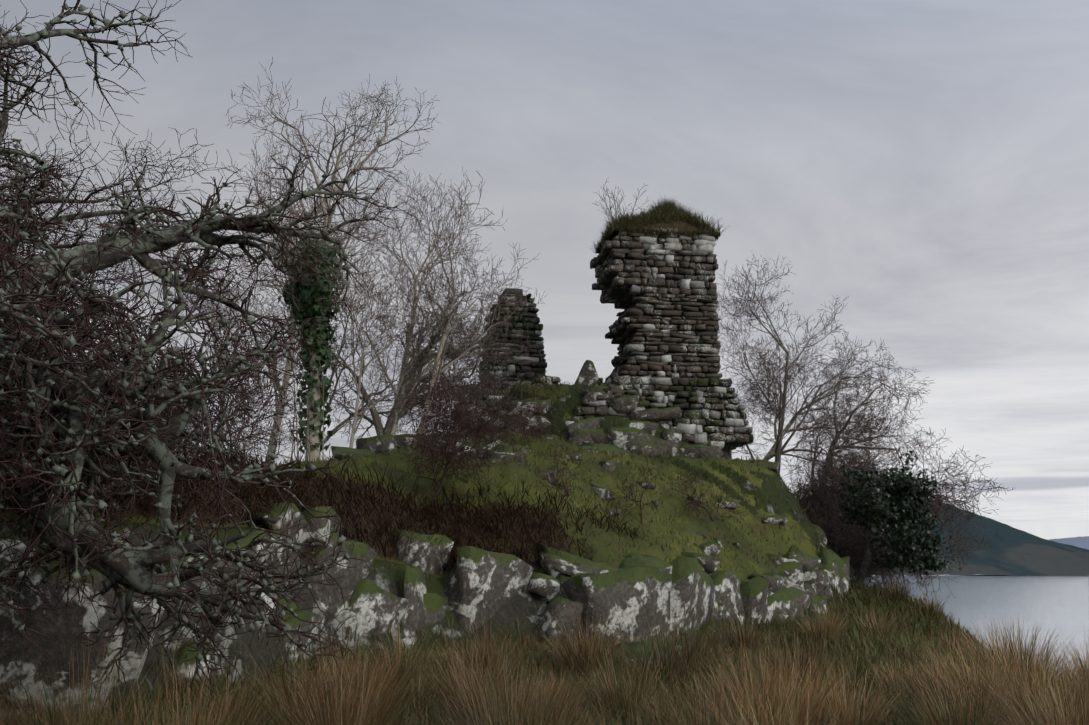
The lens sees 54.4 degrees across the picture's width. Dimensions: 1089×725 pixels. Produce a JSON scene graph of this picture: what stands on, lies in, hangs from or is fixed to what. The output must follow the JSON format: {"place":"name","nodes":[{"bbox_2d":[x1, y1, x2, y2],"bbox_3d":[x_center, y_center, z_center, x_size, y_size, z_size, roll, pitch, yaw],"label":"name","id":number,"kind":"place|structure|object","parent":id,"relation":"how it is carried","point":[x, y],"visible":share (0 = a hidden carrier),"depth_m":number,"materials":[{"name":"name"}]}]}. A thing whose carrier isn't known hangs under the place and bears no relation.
{"place":"outdoors","nodes":[
{"label":"outdoors","id":0,"kind":"place"},
{"bbox_2d":[0,383,972,724],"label":"mound terrain","id":1,"kind":"structure","parent":0,"point":[524,609],"depth_m":17.81,"materials":[{"name":"green plant"}]},
{"bbox_2d":[0,5,270,432],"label":"hawthorn tree","id":2,"kind":"object","parent":1,"relation":"on","point":[80,216],"visible":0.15,"depth_m":11.67,"materials":[{"name":"grey plant"}]},
{"bbox_2d":[12,138,189,286],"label":"lichen tree","id":3,"kind":"object","parent":2,"relation":"attached to","point":[14,139],"visible":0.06,"depth_m":11.95,"materials":[{"name":"grey plant"}]},
{"bbox_2d":[169,243,305,456],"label":"ash tree","id":4,"kind":"object","parent":1,"relation":"on","point":[211,308],"visible":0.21,"depth_m":26.62,"materials":[{"name":"grey plant"}]},
{"bbox_2d":[203,134,390,466],"bbox_3d":[-5.805,-0.672,25.129,4.166,9.088,5.411,2,-11,-11],"label":"ash tree","id":5,"kind":"object","parent":1,"relation":"on","point":[288,377],"visible":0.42,"depth_m":24.77,"materials":[{"name":"grey plant"}]},
{"bbox_2d":[284,356,326,460],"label":"tree trunks","id":6,"kind":"object","parent":1,"relation":"on","point":[308,444],"visible":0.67,"depth_m":20.88,"materials":[{"name":"grey plant"}]},
{"bbox_2d":[226,160,423,453],"bbox_3d":[-5.457,-0.518,26.642,5.564,9.204,3.989,0,-11,-1],"label":"ash tree","id":7,"kind":"object","parent":1,"relation":"on","point":[337,428],"visible":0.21,"depth_m":27.02,"materials":[{"name":"grey plant"}]},
{"bbox_2d":[222,57,438,461],"bbox_3d":[-5.274,-2.148,23.408,5.742,10.097,4.573,-8,-14,34],"label":"ash tree","id":8,"kind":"object","parent":1,"relation":"on","point":[316,438],"visible":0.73,"depth_m":23.58,"materials":[{"name":"grey plant"}]},
{"bbox_2d":[278,230,341,453],"bbox_3d":[-5.190,-0.335,23.373,1.290,5.186,2.950,5,-12,-24],"label":"ivy","id":9,"kind":"object","parent":8,"relation":"attached to","point":[310,309],"visible":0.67,"depth_m":23.02,"materials":[{"name":"green plant"}]},
{"bbox_2d":[8,310,747,523],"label":"brush twigs","id":10,"kind":"object","parent":1,"relation":"on","point":[445,424],"visible":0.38,"depth_m":16.77,"materials":[{"name":"brown plant"}]},
{"bbox_2d":[289,201,477,447],"bbox_3d":[-3.403,-0.240,22.908,3.973,5.795,4.095,0,-11,-1],"label":"ash tree","id":11,"kind":"object","parent":1,"relation":"on","point":[358,386],"visible":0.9,"depth_m":22.49,"materials":[{"name":"grey plant"}]},
{"bbox_2d":[1,379,826,597],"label":"dead bracken","id":12,"kind":"object","parent":1,"relation":"on","point":[282,477],"visible":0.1,"depth_m":16.29,"materials":[{"name":"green plant"}]},
{"bbox_2d":[332,166,509,435],"bbox_3d":[-3.321,-1.159,26.537,4.962,8.314,4.470,0,-11,-1],"label":"ash tree","id":13,"kind":"object","parent":1,"relation":"on","point":[413,352],"visible":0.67,"depth_m":26.71,"materials":[{"name":"grey plant"}]},
{"bbox_2d":[324,257,529,444],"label":"dark tree","id":14,"kind":"object","parent":1,"relation":"on","point":[380,429],"visible":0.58,"depth_m":25.77,"materials":[{"name":"grey plant"}]},
{"bbox_2d":[0,385,854,718],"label":"cliff rocks","id":15,"kind":"object","parent":1,"relation":"on","point":[636,589],"visible":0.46,"depth_m":15.21,"materials":[{"name":"grey stone"}]},
{"bbox_2d":[381,169,547,433],"bbox_3d":[-1.903,-1.201,24.885,3.995,7.071,4.904,0,-11,-1],"label":"ash tree","id":16,"kind":"object","parent":1,"relation":"on","point":[444,335],"visible":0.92,"depth_m":24.84,"materials":[{"name":"grey plant"}]},
{"bbox_2d":[456,395,503,430],"bbox_3d":[-1.534,1.517,29.236,1.842,1.105,1.024,2,-11,-11],"label":"castle wall footing","id":17,"kind":"object","parent":1,"relation":"on","point":[498,397],"visible":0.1,"depth_m":28.83,"materials":[{"name":"stone"}]},
{"bbox_2d":[452,288,546,425],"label":"ruined stone wall","id":18,"kind":"structure","parent":1,"relation":"on","point":[524,369],"depth_m":32.10,"materials":[{"name":"stone"}]},
{"bbox_2d":[531,376,565,385],"bbox_3d":[-0.026,0.855,29.594,1.758,0.906,0.944,2,-11,-11],"label":"stone","id":19,"kind":"object","parent":1,"relation":"on","point":[554,380],"visible":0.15,"depth_m":29.34,"materials":[{"name":"stone"}]},
{"bbox_2d":[574,360,731,459],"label":"rocks","id":20,"kind":"object","parent":1,"relation":"on","point":[588,375],"visible":0.35,"depth_m":27.50,"materials":[{"name":"grey stone"}]},
{"bbox_2d":[565,375,753,449],"bbox_3d":[2.733,1.463,28.522,5.046,1.780,3.096,2,-11,-10],"label":"ruined wall base","id":21,"kind":"object","parent":1,"relation":"on","point":[710,410],"visible":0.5,"depth_m":27.29,"materials":[{"name":"grey stone"}]},
{"bbox_2d":[590,226,722,381],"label":"ruined stone tower","id":22,"kind":"structure","parent":21,"relation":"on","point":[660,290],"depth_m":28.61,"materials":[{"name":"grey stone"}]},
{"bbox_2d":[597,211,717,252],"bbox_3d":[3.140,-3.749,29.987,2.950,0.997,2.100,2,-11,-10],"label":"tower turf cap","id":23,"kind":"object","parent":22,"relation":"on","point":[682,225],"visible":0.17,"depth_m":29.05,"materials":[{"name":"green plant"}]},
{"bbox_2d":[592,178,647,224],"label":"tower cap twigs","id":24,"kind":"object","parent":23,"relation":"on","point":[610,212],"visible":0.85,"depth_m":29.61,"materials":[{"name":"grey plant"}]},
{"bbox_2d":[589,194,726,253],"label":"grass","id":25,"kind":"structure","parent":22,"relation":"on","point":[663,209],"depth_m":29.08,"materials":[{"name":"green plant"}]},
{"bbox_2d":[714,252,883,473],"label":"tree","id":26,"kind":"object","parent":1,"relation":"on","point":[780,414],"visible":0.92,"depth_m":28.99,"materials":[{"name":"grey plant"}]},
{"bbox_2d":[732,331,892,485],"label":"tree","id":27,"kind":"object","parent":1,"relation":"on","point":[770,454],"visible":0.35,"depth_m":31.21,"materials":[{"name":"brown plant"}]},
{"bbox_2d":[789,433,924,602],"bbox_3d":[7.208,4.245,25.987,3.696,4.819,4.535,0,-11,-1],"label":"thicket","id":28,"kind":"object","parent":1,"relation":"on","point":[835,529],"visible":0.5,"depth_m":25.43,"materials":[{"name":"brown plant"}]},
{"bbox_2d":[771,343,962,565],"bbox_3d":[8.038,2.221,26.798,4.225,6.023,3.709,0,-11,-1],"label":"tree","id":29,"kind":"object","parent":1,"relation":"on","point":[836,436],"visible":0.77,"depth_m":26.93,"materials":[{"name":"grey plant"}]},
{"bbox_2d":[790,415,952,570],"bbox_3d":[9.101,3.882,30.612,5.192,5.043,4.276,0,-11,-1],"label":"bare shrub","id":30,"kind":"object","parent":1,"relation":"on","point":[839,486],"visible":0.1,"depth_m":31.30,"materials":[{"name":"grey plant"}]},
{"bbox_2d":[844,428,1014,603],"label":"tree","id":31,"kind":"object","parent":1,"relation":"on","point":[940,497],"visible":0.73,"depth_m":23.57,"materials":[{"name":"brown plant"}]},
{"bbox_2d":[839,451,961,575],"bbox_3d":[7.555,3.315,23.293,2.285,2.916,3.085,0,-11,-1],"label":"ivy","id":32,"kind":"object","parent":31,"relation":"attached to","point":[928,561],"visible":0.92,"depth_m":23.09,"materials":[{"name":"green plant"}]},
{"bbox_2d":[0,0,1088,539],"label":"sky","id":33,"kind":"structure","parent":0,"point":[923,164],"materials":[{"name":"grey"}]},
{"bbox_2d":[586,677,923,724],"bbox_3d":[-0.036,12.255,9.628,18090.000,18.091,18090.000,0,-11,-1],"label":"terrain","id":34,"kind":"structure","parent":0,"point":[720,702],"depth_m":11.35,"materials":[{"name":"brown soil"}]},
{"bbox_2d":[0,147,282,535],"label":"hawthorn tree","id":35,"kind":"object","parent":34,"relation":"on","point":[87,282],"visible":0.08,"depth_m":9.98,"materials":[{"name":"brown plant"}]},
{"bbox_2d":[28,234,214,458],"bbox_3d":[-5.718,0.359,9.631,3.943,3.071,4.862,-6,-13,29],"label":"lichen tree","id":36,"kind":"object","parent":35,"relation":"attached to","point":[98,339],"visible":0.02,"depth_m":10.85,"materials":[{"name":"plant"}]},
{"bbox_2d":[0,0,422,706],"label":"hawthorn tree","id":37,"kind":"object","parent":34,"relation":"on","point":[116,564],"visible":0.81,"depth_m":7.91,"materials":[{"name":"brown plant"}]},
{"bbox_2d":[0,568,1088,724],"bbox_3d":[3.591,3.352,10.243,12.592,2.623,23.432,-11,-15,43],"label":"grass tussocks","id":38,"kind":"object","parent":34,"relation":"on","point":[348,699],"depth_m":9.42,"materials":[{"name":"brown plant"}]},
{"bbox_2d":[810,493,1088,575],"bbox_3d":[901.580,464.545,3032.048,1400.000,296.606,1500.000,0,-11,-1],"label":"hill","id":39,"kind":"structure","parent":0,"point":[1016,552],"depth_m":2357.44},
{"bbox_2d":[854,574,1088,682],"bbox_3d":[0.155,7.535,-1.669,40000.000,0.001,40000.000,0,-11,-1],"label":"loch water","id":40,"kind":"structure","parent":0,"point":[981,599],"depth_m":257.33,"materials":[{"name":"grey liquid"}]},
{"bbox_2d":[1049,536,1088,549],"bbox_3d":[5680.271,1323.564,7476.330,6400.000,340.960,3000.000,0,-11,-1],"label":"hill","id":41,"kind":"structure","parent":0,"point":[1081,542],"depth_m":7885.50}
]}

